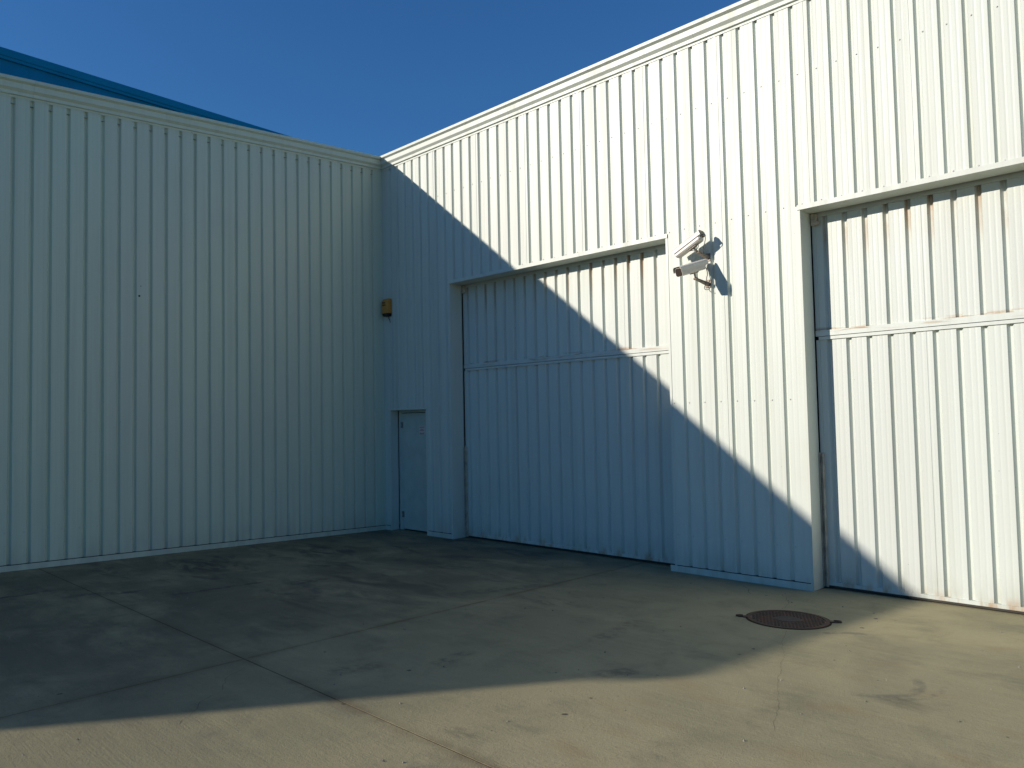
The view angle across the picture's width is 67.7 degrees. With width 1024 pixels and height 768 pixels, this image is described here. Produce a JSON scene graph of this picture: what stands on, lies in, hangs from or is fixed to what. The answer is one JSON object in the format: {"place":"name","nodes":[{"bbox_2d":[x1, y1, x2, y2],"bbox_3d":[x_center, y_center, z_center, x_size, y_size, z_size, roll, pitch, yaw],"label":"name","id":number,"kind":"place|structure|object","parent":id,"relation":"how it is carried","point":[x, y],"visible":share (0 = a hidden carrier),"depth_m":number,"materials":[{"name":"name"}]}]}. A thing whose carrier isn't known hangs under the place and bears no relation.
{"place":"outdoors","nodes":[
{"label":"outdoors","id":0,"kind":"place"},
{"bbox_2d":[0,0,740,155],"label":"sky","id":1,"kind":"structure","parent":0,"point":[373,77],"materials":[{"name":"blue"}]},
{"bbox_2d":[0,525,1023,767],"bbox_3d":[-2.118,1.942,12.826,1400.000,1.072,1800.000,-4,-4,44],"label":"ground","id":2,"kind":"structure","parent":0,"point":[401,648],"depth_m":5.27,"materials":[{"name":"concrete"}]},
{"bbox_2d":[0,47,290,136],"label":"warehouse","id":3,"kind":"structure","parent":2,"relation":"on","point":[17,64],"depth_m":22.73,"materials":[{"name":"blue metal"}]},
{"bbox_2d":[0,73,385,572],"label":"warehouse","id":4,"kind":"structure","parent":2,"relation":"on","point":[191,338],"depth_m":10.49,"materials":[{"name":"white metal"}]},
{"bbox_2d":[736,610,841,629],"bbox_3d":[2.373,2.026,6.574,0.703,0.041,0.703,1,-3,-34],"label":"manhole cover","id":5,"kind":"object","parent":2,"relation":"on","point":[789,619],"visible":1,"depth_m":6.54,"materials":[{"name":"metal"}]},
{"bbox_2d":[380,0,1023,613],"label":"warehouse","id":6,"kind":"structure","parent":0,"point":[818,384],"depth_m":8.36,"materials":[{"name":"white metal"}]},
{"bbox_2d":[382,298,391,322],"bbox_3d":[-2.106,-1.230,12.835,0.156,0.407,0.098,-4,-4,44],"label":"alarm box","id":7,"kind":"object","parent":6,"relation":"attached to","point":[386,308],"visible":1,"depth_m":12.80,"materials":[{"name":"yellow plastic"}]},
{"bbox_2d":[399,410,426,531],"bbox_3d":[-1.558,1.419,12.531,0.916,1.985,0.086,-4,-4,44],"label":"personnel door","id":8,"kind":"structure","parent":6,"relation":"in","point":[412,426],"depth_m":12.57,"materials":[{"name":"paint"}]},
{"bbox_2d":[461,244,674,564],"bbox_3d":[0.682,0.184,10.552,4.100,4.220,0.172,-4,-4,44],"label":"loading door","id":9,"kind":"structure","parent":6,"relation":"in","point":[568,447],"depth_m":10.36,"materials":[{"name":"white metal"}]},
{"bbox_2d":[671,230,710,260],"bbox_3d":[2.042,-1.546,8.663,0.428,0.327,0.241,-4,-4,44],"label":"security camera","id":10,"kind":"object","parent":6,"relation":"attached to","point":[690,243],"visible":0.98,"depth_m":8.59,"materials":[{"name":"paint"}]},
{"bbox_2d":[673,259,710,289],"bbox_3d":[2.012,-1.230,8.489,0.530,0.348,0.131,1,-3,-34],"label":"security camera","id":11,"kind":"object","parent":6,"relation":"attached to","point":[691,268],"visible":1,"depth_m":8.44,"materials":[{"name":"paint"}]},
{"bbox_2d":[675,268,681,276],"bbox_3d":[1.823,-1.220,8.356,0.028,0.083,0.088,1,-3,-34],"label":"lens","id":12,"kind":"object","parent":11,"relation":"in","point":[678,271],"depth_m":8.36,"materials":[{"name":"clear glass"}]},
{"bbox_2d":[810,170,1023,613],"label":"loading door","id":13,"kind":"structure","parent":6,"relation":"in","point":[918,297],"depth_m":7.31,"materials":[{"name":"white metal"}]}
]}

